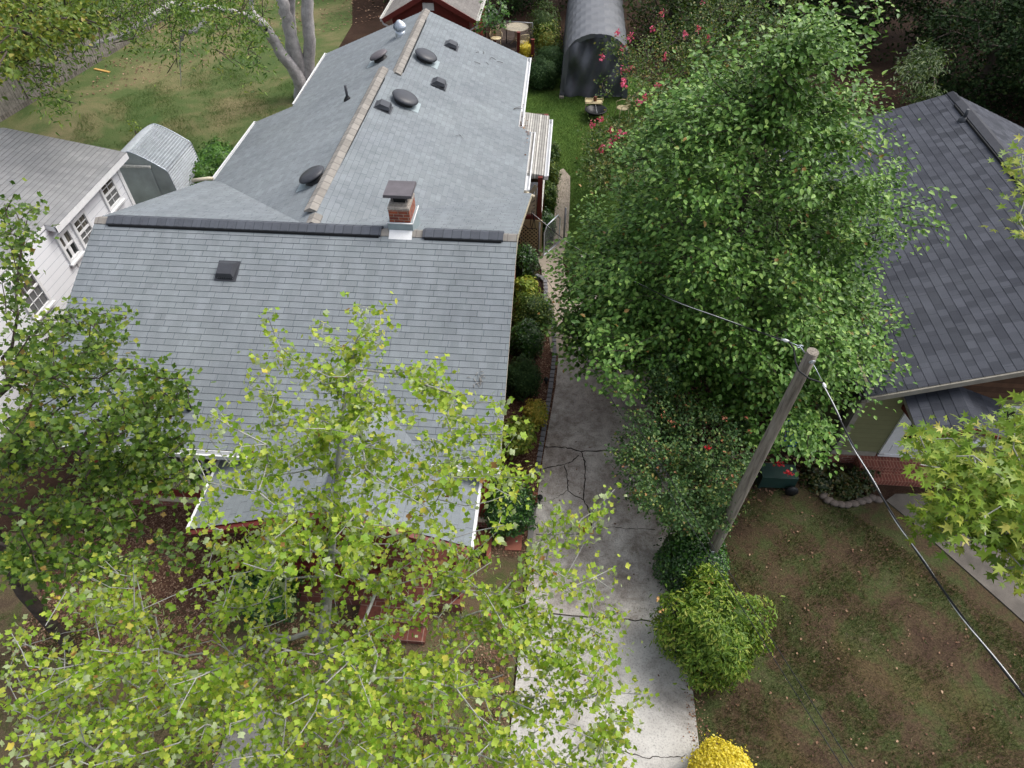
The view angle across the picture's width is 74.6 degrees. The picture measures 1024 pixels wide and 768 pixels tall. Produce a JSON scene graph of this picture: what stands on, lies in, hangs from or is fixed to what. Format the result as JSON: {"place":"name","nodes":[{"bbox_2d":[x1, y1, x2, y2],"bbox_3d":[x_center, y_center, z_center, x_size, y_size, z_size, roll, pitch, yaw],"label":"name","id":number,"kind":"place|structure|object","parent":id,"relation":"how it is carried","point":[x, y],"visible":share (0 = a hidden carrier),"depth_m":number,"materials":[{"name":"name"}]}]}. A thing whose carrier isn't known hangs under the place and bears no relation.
{"place":"outdoors","nodes":[
{"label":"outdoors","id":0,"kind":"place"},
{"bbox_2d":[0,0,351,151],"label":"back lawn","id":1,"kind":"structure","parent":0,"point":[328,38],"depth_m":31.10,"materials":[{"name":"green plant"}]},
{"bbox_2d":[0,0,128,100],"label":"tree","id":2,"kind":"object","parent":1,"relation":"on","point":[29,31],"visible":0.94,"depth_m":18.47,"materials":[{"name":"green plant"}]},
{"bbox_2d":[0,0,190,121],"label":"board fence","id":3,"kind":"object","parent":1,"relation":"on","point":[12,106],"visible":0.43,"depth_m":31.09,"materials":[{"name":"grey wood"}]},
{"bbox_2d":[65,0,130,13],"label":"tree","id":4,"kind":"object","parent":1,"relation":"on","point":[103,1],"visible":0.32,"depth_m":19.66,"materials":[{"name":"green plant"}]},
{"bbox_2d":[120,123,198,203],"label":"metal shed","id":5,"kind":"structure","parent":1,"relation":"on","point":[159,161],"depth_m":23.07,"materials":[{"name":"grey metal"}]},
{"bbox_2d":[120,167,161,203],"bbox_3d":[-12.818,-6.665,23.269,1.300,1.810,0.045,3,47,3],"label":"door","id":6,"kind":"structure","parent":5,"relation":"in","point":[141,183],"depth_m":23.02,"materials":[{"name":"grey metal"}]},
{"bbox_2d":[5,0,315,135],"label":"pale barked tree","id":7,"kind":"object","parent":1,"relation":"on","point":[296,62],"visible":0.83,"depth_m":20.81,"materials":[{"name":"green plant"}]},
{"bbox_2d":[189,134,233,185],"bbox_3d":[-11.155,-8.202,24.954,3.057,1.632,3.029,-28,53,-23],"label":"ivy patch","id":8,"kind":"object","parent":1,"relation":"on","point":[212,155],"visible":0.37,"depth_m":24.52,"materials":[{"name":"green plant"}]},
{"bbox_2d":[91,0,383,93],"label":"fallen leaves","id":9,"kind":"object","parent":1,"relation":"on","point":[214,46],"visible":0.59,"depth_m":34.81,"materials":[{"name":"green plant"}]},
{"bbox_2d":[380,0,485,35],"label":"red garage","id":10,"kind":"structure","parent":0,"point":[464,13],"depth_m":30.12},
{"bbox_2d":[0,0,1023,756],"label":"ground","id":11,"kind":"structure","parent":0,"point":[362,26],"depth_m":32.01,"materials":[{"name":"brown soil"}]},
{"bbox_2d":[0,128,135,441],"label":"white house","id":12,"kind":"structure","parent":11,"relation":"on","point":[80,187],"depth_m":19.08,"materials":[{"name":"grey"}]},
{"bbox_2d":[8,261,56,322],"bbox_3d":[-12.579,-2.411,17.598,0.120,1.389,0.903,3,47,3],"label":"window","id":13,"kind":"structure","parent":12,"relation":"in","point":[39,298],"depth_m":17.78,"materials":[{"name":"white paint"}]},
{"bbox_2d":[54,225,84,265],"bbox_3d":[-12.425,-3.890,18.887,0.120,0.934,0.670,3,47,3],"label":"window","id":14,"kind":"structure","parent":12,"relation":"in","point":[72,261],"depth_m":18.91,"materials":[{"name":"white paint"}]},
{"bbox_2d":[69,209,92,250],"bbox_3d":[-12.361,-4.456,19.471,0.120,0.978,0.786,3,47,3],"label":"window","id":15,"kind":"structure","parent":12,"relation":"in","point":[81,224],"depth_m":19.38,"materials":[{"name":"white paint"}]},
{"bbox_2d":[99,176,125,213],"bbox_3d":[-12.228,-5.838,20.484,0.120,0.986,0.848,3,47,3],"label":"window","id":16,"kind":"structure","parent":12,"relation":"in","point":[110,193],"depth_m":20.57,"materials":[{"name":"white paint"}]},
{"bbox_2d":[0,532,525,767],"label":"front yard","id":17,"kind":"structure","parent":11,"relation":"on","point":[11,603],"depth_m":13.23,"materials":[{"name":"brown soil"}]},
{"bbox_2d":[0,178,215,651],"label":"broadleaf tree","id":18,"kind":"object","parent":17,"relation":"on","point":[18,568],"visible":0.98,"depth_m":9.75,"materials":[{"name":"green plant"}]},
{"bbox_2d":[9,499,260,668],"bbox_3d":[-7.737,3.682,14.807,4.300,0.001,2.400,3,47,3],"label":"mulch bed","id":19,"kind":"object","parent":17,"relation":"on","point":[155,576],"visible":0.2,"depth_m":14.69,"materials":[{"name":"brown wood"}]},
{"bbox_2d":[213,702,282,767],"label":"entry walk","id":20,"kind":"structure","parent":17,"relation":"on","point":[247,740],"depth_m":12.14,"materials":[{"name":"grey concrete"}]},
{"bbox_2d":[223,564,308,627],"bbox_3d":[-4.892,4.050,13.375,1.694,1.628,1.511,-15,48,-13],"label":"dark shrub","id":21,"kind":"object","parent":17,"relation":"on","point":[254,580],"visible":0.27,"depth_m":13.04,"materials":[{"name":"green plant"}]},
{"bbox_2d":[0,290,659,767],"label":"tulip tree","id":22,"kind":"object","parent":17,"relation":"on","point":[234,674],"visible":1,"depth_m":7.33,"materials":[{"name":"green plant"}]},
{"bbox_2d":[191,578,521,767],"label":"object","id":23,"kind":"object","parent":17,"relation":"on","point":[342,626],"visible":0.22,"depth_m":13.06,"materials":[{"name":"green plant"}]},
{"bbox_2d":[486,526,491,558],"bbox_3d":[-0.503,3.497,14.931,0.099,0.070,0.918,1,47,1],"label":"terracotta paver","id":24,"kind":"object","parent":17,"relation":"on","point":[489,542],"visible":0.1,"depth_m":14.82,"materials":[{"name":"orange ceramic"}]},
{"bbox_2d":[505,534,522,550],"bbox_3d":[0.038,3.527,14.899,0.370,0.070,0.389,3,47,3],"label":"terracotta paver","id":25,"kind":"object","parent":17,"relation":"on","point":[512,545],"visible":0.73,"depth_m":14.85,"materials":[{"name":"red ceramic"}]},
{"bbox_2d":[32,8,552,644],"bbox_3d":[-4.351,-4.811,18.858,10.565,5.726,21.615,3,47,3],"label":"red bungalow","id":26,"kind":"object","parent":11,"relation":"on","point":[406,160],"visible":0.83,"depth_m":14.53,"materials":[{"name":"grey"}]},
{"bbox_2d":[149,457,194,489],"bbox_3d":[-7.360,1.742,14.269,0.900,1.470,0.150,3,47,3],"label":"window","id":27,"kind":"structure","parent":26,"relation":"in","point":[189,481],"depth_m":14.57,"materials":[{"name":"beige paint"}]},
{"bbox_2d":[176,457,216,489],"bbox_3d":[-6.613,1.783,14.226,0.900,1.470,0.150,3,47,3],"label":"window","id":28,"kind":"structure","parent":26,"relation":"in","point":[178,458],"depth_m":14.31,"materials":[{"name":"beige paint"}]},
{"bbox_2d":[518,247,842,767],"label":"service cable","id":29,"kind":"object","parent":26,"relation":"attached to","point":[702,544],"visible":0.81,"depth_m":10.09,"materials":[{"name":"black metal"}]},
{"bbox_2d":[520,235,853,767],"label":"service cable","id":30,"kind":"object","parent":26,"relation":"attached to","point":[717,553],"visible":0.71,"depth_m":9.94,"materials":[{"name":"black rubber"}]},
{"bbox_2d":[474,529,486,548],"bbox_3d":[-0.699,3.464,14.962,0.274,0.070,0.496,3,47,3],"label":"terracotta paver","id":31,"kind":"object","parent":11,"relation":"on","point":[478,537],"visible":0.4,"depth_m":14.96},
{"bbox_2d":[468,0,513,36],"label":"sapling","id":32,"kind":"object","parent":11,"relation":"on","point":[494,17],"visible":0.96,"depth_m":29.87,"materials":[{"name":"green plant"}]},
{"bbox_2d":[479,22,537,61],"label":"wooden deck","id":33,"kind":"structure","parent":11,"relation":"on","point":[513,45],"depth_m":33.62,"materials":[{"name":"brown wood"}]},
{"bbox_2d":[490,25,502,44],"bbox_3d":[-0.784,-16.973,32.899,0.625,0.897,0.589,-3,47,-2],"label":"patio chair","id":34,"kind":"object","parent":33,"relation":"on","point":[495,37],"visible":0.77,"depth_m":32.88,"materials":[{"name":"beige wood"}]},
{"bbox_2d":[505,22,528,43],"bbox_3d":[0.223,-17.291,33.279,1.200,0.775,1.200,3,47,3],"label":"patio table","id":35,"kind":"object","parent":33,"relation":"on","point":[514,27],"visible":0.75,"depth_m":33.00,"materials":[{"name":"beige wood"}]},
{"bbox_2d":[506,21,532,42],"bbox_3d":[0.359,-17.249,32.993,1.353,1.024,0.060,8,47,7],"label":"metal handrail","id":36,"kind":"object","parent":33,"relation":"on","point":[518,22],"visible":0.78,"depth_m":32.68,"materials":[{"name":"metal"}]},
{"bbox_2d":[515,34,529,50],"bbox_3d":[0.529,-16.510,32.458,0.624,0.897,0.589,-15,49,-14],"label":"patio chair","id":37,"kind":"object","parent":33,"relation":"on","point":[525,40],"visible":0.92,"depth_m":32.21,"materials":[{"name":"beige metal"}]},
{"bbox_2d":[485,0,554,21],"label":"woodland tree","id":38,"kind":"object","parent":11,"relation":"on","point":[517,4],"visible":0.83,"depth_m":37.10,"materials":[{"name":"green plant"}]},
{"bbox_2d":[486,295,557,559],"bbox_3d":[0.632,0.335,17.898,1.770,0.001,8.800,3,47,3],"label":"flower bed","id":39,"kind":"object","parent":11,"relation":"on","point":[540,392],"visible":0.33,"depth_m":17.64,"materials":[{"name":"brown wood"}]},
{"bbox_2d":[480,478,542,541],"bbox_3d":[-0.032,2.700,14.801,1.520,1.381,1.463,-35,56,-28],"label":"shrub","id":40,"kind":"object","parent":39,"relation":"on","point":[521,516],"visible":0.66,"depth_m":14.51,"materials":[{"name":"green plant"}]},
{"bbox_2d":[501,412,540,459],"bbox_3d":[0.158,1.316,16.141,1.113,1.287,1.103,3,47,3],"label":"shrub","id":41,"kind":"object","parent":39,"relation":"on","point":[522,426],"visible":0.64,"depth_m":15.83,"materials":[{"name":"green plant"}]},
{"bbox_2d":[506,353,545,401],"bbox_3d":[0.276,-0.240,17.610,1.267,1.282,1.212,3,47,3],"label":"shrub","id":42,"kind":"object","parent":39,"relation":"on","point":[523,376],"visible":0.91,"depth_m":17.34,"materials":[{"name":"green plant"}]},
{"bbox_2d":[509,315,545,360],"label":"shrub","id":43,"kind":"object","parent":39,"relation":"on","point":[526,339],"visible":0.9,"depth_m":18.34,"materials":[{"name":"green plant"}]},
{"bbox_2d":[514,274,540,300],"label":"shrub","id":44,"kind":"object","parent":39,"relation":"on","point":[525,283],"visible":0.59,"depth_m":20.19,"materials":[{"name":"green plant"}]},
{"bbox_2d":[511,289,559,333],"bbox_3d":[0.589,-2.119,19.368,1.555,1.277,1.600,3,47,3],"label":"shrub","id":45,"kind":"object","parent":39,"relation":"on","point":[529,306],"visible":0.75,"depth_m":19.07,"materials":[{"name":"green plant"}]},
{"bbox_2d":[522,398,548,426],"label":"golden bush","id":46,"kind":"object","parent":39,"relation":"on","point":[536,411],"visible":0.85,"depth_m":16.73,"materials":[{"name":"yellow plant"}]},
{"bbox_2d":[516,242,542,278],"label":"shrub","id":47,"kind":"object","parent":11,"relation":"on","point":[523,268],"visible":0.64,"depth_m":20.70,"materials":[{"name":"green plant"}]},
{"bbox_2d":[526,506,536,551],"bbox_3d":[0.446,3.269,15.152,0.166,0.050,1.257,3,47,3],"label":"concrete strip","id":48,"kind":"object","parent":11,"relation":"on","point":[531,534],"visible":0.23,"depth_m":15.03,"materials":[{"name":"grey concrete"}]},
{"bbox_2d":[538,168,580,359],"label":"side walk","id":49,"kind":"structure","parent":11,"relation":"on","point":[564,193],"depth_m":22.16,"materials":[{"name":"beige concrete"}]},
{"bbox_2d":[538,207,566,255],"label":"chain link gate","id":50,"kind":"structure","parent":49,"relation":"on","point":[546,228],"depth_m":21.86,"materials":[{"name":"metal"}]},
{"bbox_2d":[621,0,733,54],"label":"woodland tree","id":51,"kind":"object","parent":11,"relation":"on","point":[673,7],"visible":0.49,"depth_m":33.49,"materials":[{"name":"green plant"}]},
{"bbox_2d":[654,0,789,105],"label":"woodland tree","id":52,"kind":"object","parent":11,"relation":"on","point":[733,20],"visible":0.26,"depth_m":27.46,"materials":[{"name":"green plant"}]},
{"bbox_2d":[676,377,815,504],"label":"fallen leaves","id":53,"kind":"object","parent":11,"relation":"on","point":[768,457],"visible":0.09,"depth_m":16.59,"materials":[{"name":"green plant"}]},
{"bbox_2d":[537,0,966,477],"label":"pear tree","id":54,"kind":"object","parent":11,"relation":"on","point":[622,318],"visible":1,"depth_m":13.27,"materials":[{"name":"green plant"}]},
{"bbox_2d":[694,0,830,38],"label":"woodland tree","id":55,"kind":"object","parent":11,"relation":"on","point":[776,6],"visible":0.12,"depth_m":33.34,"materials":[{"name":"green plant"}]},
{"bbox_2d":[798,461,834,478],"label":"bedding plant","id":56,"kind":"object","parent":11,"relation":"on","point":[815,468],"visible":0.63,"depth_m":16.01,"materials":[{"name":"green plant"}]},
{"bbox_2d":[818,0,888,16],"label":"woodland tree","id":57,"kind":"object","parent":11,"relation":"on","point":[839,4],"visible":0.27,"depth_m":36.44,"materials":[{"name":"green plant"}]},
{"bbox_2d":[786,0,925,64],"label":"woodland tree","id":58,"kind":"object","parent":11,"relation":"on","point":[851,13],"visible":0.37,"depth_m":31.84,"materials":[{"name":"green plant"}]},
{"bbox_2d":[847,465,880,485],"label":"bedding plant","id":59,"kind":"object","parent":11,"relation":"on","point":[858,473],"visible":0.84,"depth_m":15.91,"materials":[{"name":"green plant"}]},
{"bbox_2d":[758,91,1023,488],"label":"green house","id":60,"kind":"structure","parent":11,"relation":"on","point":[961,339],"depth_m":15.84,"materials":[{"name":"grey"}]},
{"bbox_2d":[885,418,938,455],"bbox_3d":[9.373,0.941,15.192,1.030,2.185,0.039,3,47,3],"label":"door","id":61,"kind":"structure","parent":60,"relation":"in","point":[893,448],"depth_m":15.72,"materials":[{"name":"white paint"}]},
{"bbox_2d":[973,405,1022,447],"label":"window","id":62,"kind":"structure","parent":60,"relation":"in","point":[976,439],"depth_m":14.79,"materials":[{"name":"white paint"}]},
{"bbox_2d":[883,37,955,106],"bbox_3d":[16.343,-11.705,25.974,2.516,4.685,13.253,31,54,26],"label":"young tree","id":63,"kind":"object","parent":11,"relation":"on","point":[926,65],"visible":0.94,"depth_m":22.83,"materials":[{"name":"green plant"}]},
{"bbox_2d":[818,71,1022,122],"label":"fallen leaves","id":64,"kind":"object","parent":11,"relation":"on","point":[909,96],"visible":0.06,"depth_m":30.39,"materials":[{"name":"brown plant"}]},
{"bbox_2d":[869,0,1009,56],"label":"woodland tree","id":65,"kind":"object","parent":11,"relation":"on","point":[927,19],"visible":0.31,"depth_m":32.81,"materials":[{"name":"green plant"}]},
{"bbox_2d":[896,0,1023,123],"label":"woodland tree","id":66,"kind":"object","parent":11,"relation":"on","point":[1013,21],"visible":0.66,"depth_m":26.21,"materials":[{"name":"green plant"}]},
{"bbox_2d":[963,0,1023,102],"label":"woodland tree","id":67,"kind":"object","parent":11,"relation":"on","point":[1013,55],"visible":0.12,"depth_m":28.93,"materials":[{"name":"green plant"}]},
{"bbox_2d":[507,254,698,767],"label":"driveway","id":68,"kind":"structure","parent":0,"point":[659,740],"depth_m":14.32,"materials":[{"name":"concrete"}]},
{"bbox_2d":[661,467,709,752],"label":"bark chips","id":69,"kind":"object","parent":68,"relation":"on","point":[693,715],"visible":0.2,"depth_m":12.45,"materials":[{"name":"brown plant"}]},
{"bbox_2d":[517,71,732,260],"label":"side lawn","id":70,"kind":"structure","parent":0,"point":[556,90],"depth_m":27.92,"materials":[{"name":"green plant"}]},
{"bbox_2d":[519,41,532,56],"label":"golden bush","id":71,"kind":"object","parent":70,"relation":"on","point":[525,49],"visible":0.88,"depth_m":32.24,"materials":[{"name":"yellow plant"}]},
{"bbox_2d":[526,0,563,42],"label":"fern clump","id":72,"kind":"object","parent":70,"relation":"on","point":[545,17],"visible":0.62,"depth_m":32.83,"materials":[{"name":"green plant"}]},
{"bbox_2d":[528,52,562,90],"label":"boxwood","id":73,"kind":"object","parent":70,"relation":"on","point":[544,72],"visible":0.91,"depth_m":30.34,"materials":[{"name":"green plant"}]},
{"bbox_2d":[531,19,562,52],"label":"spindly bush","id":74,"kind":"object","parent":70,"relation":"on","point":[547,37],"visible":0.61,"depth_m":32.29,"materials":[{"name":"green plant"}]},
{"bbox_2d":[536,180,559,211],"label":"shrub","id":75,"kind":"object","parent":70,"relation":"on","point":[550,196],"visible":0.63,"depth_m":23.51,"materials":[{"name":"green plant"}]},
{"bbox_2d":[533,42,563,70],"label":"boxwood","id":76,"kind":"object","parent":70,"relation":"on","point":[555,53],"visible":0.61,"depth_m":31.58,"materials":[{"name":"green plant"}]},
{"bbox_2d":[541,206,556,244],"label":"shrub","id":77,"kind":"object","parent":70,"relation":"on","point":[547,217],"visible":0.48,"depth_m":22.18,"materials":[{"name":"green plant"}]},
{"bbox_2d":[545,159,561,186],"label":"shrub","id":78,"kind":"object","parent":70,"relation":"on","point":[554,174],"visible":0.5,"depth_m":24.54,"materials":[{"name":"green plant"}]},
{"bbox_2d":[550,141,561,164],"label":"shrub","id":79,"kind":"object","parent":70,"relation":"on","point":[555,153],"visible":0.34,"depth_m":25.58,"materials":[{"name":"green plant"}]},
{"bbox_2d":[584,98,602,114],"bbox_3d":[3.522,-12.005,29.073,0.762,0.554,0.448,3,47,3],"label":"side table","id":80,"kind":"object","parent":70,"relation":"on","point":[589,101],"visible":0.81,"depth_m":28.91,"materials":[{"name":"beige metal"}]},
{"bbox_2d":[559,0,628,97],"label":"tent garage","id":81,"kind":"structure","parent":70,"relation":"on","point":[588,23],"depth_m":29.68,"materials":[{"name":"fabric"}]},
{"bbox_2d":[585,104,606,122],"bbox_3d":[3.569,-11.525,28.682,0.940,0.479,0.940,3,47,3],"label":"fire pit","id":82,"kind":"object","parent":70,"relation":"on","point":[595,110],"visible":0.98,"depth_m":28.68,"materials":[{"name":"black metal"}]},
{"bbox_2d":[614,95,632,116],"bbox_3d":[4.757,-11.792,28.633,0.589,0.897,0.625,-12,48,-10],"label":"garden chair","id":83,"kind":"object","parent":70,"relation":"on","point":[622,107],"visible":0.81,"depth_m":28.61,"materials":[{"name":"beige wood"}]},
{"bbox_2d":[574,0,804,208],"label":"pink crape myrtle","id":84,"kind":"object","parent":70,"relation":"on","point":[598,151],"visible":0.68,"depth_m":23.41,"materials":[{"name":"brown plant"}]},
{"bbox_2d":[676,472,1023,767],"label":"front lawn","id":85,"kind":"structure","parent":0,"point":[876,515],"depth_m":13.22,"materials":[{"name":"plant"}]},
{"bbox_2d":[603,336,766,544],"bbox_3d":[3.585,1.567,14.280,3.254,3.603,5.044,18,50,17],"label":"crape myrtle","id":86,"kind":"object","parent":85,"relation":"on","point":[671,454],"visible":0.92,"depth_m":13.27,"materials":[{"name":"green plant"}]},
{"bbox_2d":[648,527,735,603],"bbox_3d":[3.731,3.645,13.828,1.772,1.459,1.756,3,47,3],"label":"round shrub","id":87,"kind":"object","parent":85,"relation":"on","point":[672,556],"visible":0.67,"depth_m":13.54,"materials":[{"name":"green plant"}]},
{"bbox_2d":[641,556,784,700],"bbox_3d":[3.744,4.516,12.639,2.365,2.087,2.244,-31,54,-25],"label":"leafy shrub","id":88,"kind":"object","parent":85,"relation":"on","point":[710,629],"visible":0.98,"depth_m":12.21,"materials":[{"name":"green plant"}]},
{"bbox_2d":[681,730,756,767],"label":"golden bush","id":89,"kind":"object","parent":85,"relation":"on","point":[710,754],"visible":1,"depth_m":11.29,"materials":[{"name":"yellow plant"}]},
{"bbox_2d":[707,341,823,555],"bbox_3d":[4.139,1.862,11.802,0.535,6.804,0.482,3,47,3],"label":"utility pole","id":90,"kind":"object","parent":85,"relation":"on","point":[806,364],"visible":0.9,"depth_m":10.83,"materials":[{"name":"grey wood"}]},
{"bbox_2d":[532,212,788,342],"bbox_3d":[2.267,-2.940,15.109,0.052,4.972,11.563,-13,48,-11],"label":"service cable","id":91,"kind":"object","parent":90,"relation":"attached to","point":[785,340],"visible":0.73,"depth_m":11.75,"materials":[{"name":"black rubber"},{"name":"bare galvanized metal"}]},
{"bbox_2d":[822,383,1023,696],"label":"service cable","id":92,"kind":"object","parent":90,"relation":"attached to","point":[1002,668],"visible":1,"depth_m":7.08,"materials":[{"name":"black metal"}]},
{"bbox_2d":[756,463,798,495],"bbox_3d":[6.236,2.180,15.778,0.900,0.540,0.660,3,47,3],"label":"wheeled bin","id":93,"kind":"object","parent":85,"relation":"on","point":[770,476],"visible":0.73,"depth_m":15.60,"materials":[{"name":"green plastic"}]},
{"bbox_2d":[798,468,844,497],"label":"bedding plant","id":94,"kind":"object","parent":85,"relation":"on","point":[820,484],"visible":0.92,"depth_m":15.76,"materials":[{"name":"green plant"}]},
{"bbox_2d":[822,464,860,487],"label":"bedding plant","id":95,"kind":"object","parent":85,"relation":"on","point":[841,474],"visible":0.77,"depth_m":15.88,"materials":[{"name":"green plant"}]},
{"bbox_2d":[833,481,862,500],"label":"bedding plant","id":96,"kind":"object","parent":85,"relation":"on","point":[847,492],"visible":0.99,"depth_m":15.60,"materials":[{"name":"green plant"}]},
{"bbox_2d":[838,476,875,497],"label":"bedding plant","id":97,"kind":"object","parent":85,"relation":"on","point":[864,486],"visible":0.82,"depth_m":15.67,"materials":[{"name":"green plant"}]},
{"bbox_2d":[706,491,1022,767],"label":"fallen leaves","id":98,"kind":"object","parent":85,"relation":"on","point":[872,760],"visible":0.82,"depth_m":13.11,"materials":[{"name":"brown plant"}]},
{"bbox_2d":[886,494,1023,621],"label":"front walk","id":99,"kind":"structure","parent":85,"relation":"on","point":[1009,600],"depth_m":14.45,"materials":[{"name":"grey concrete"}]},
{"bbox_2d":[894,134,1023,597],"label":"sweetgum tree","id":100,"kind":"object","parent":85,"relation":"on","point":[993,520],"visible":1,"depth_m":6.08,"materials":[{"name":"green plant"}]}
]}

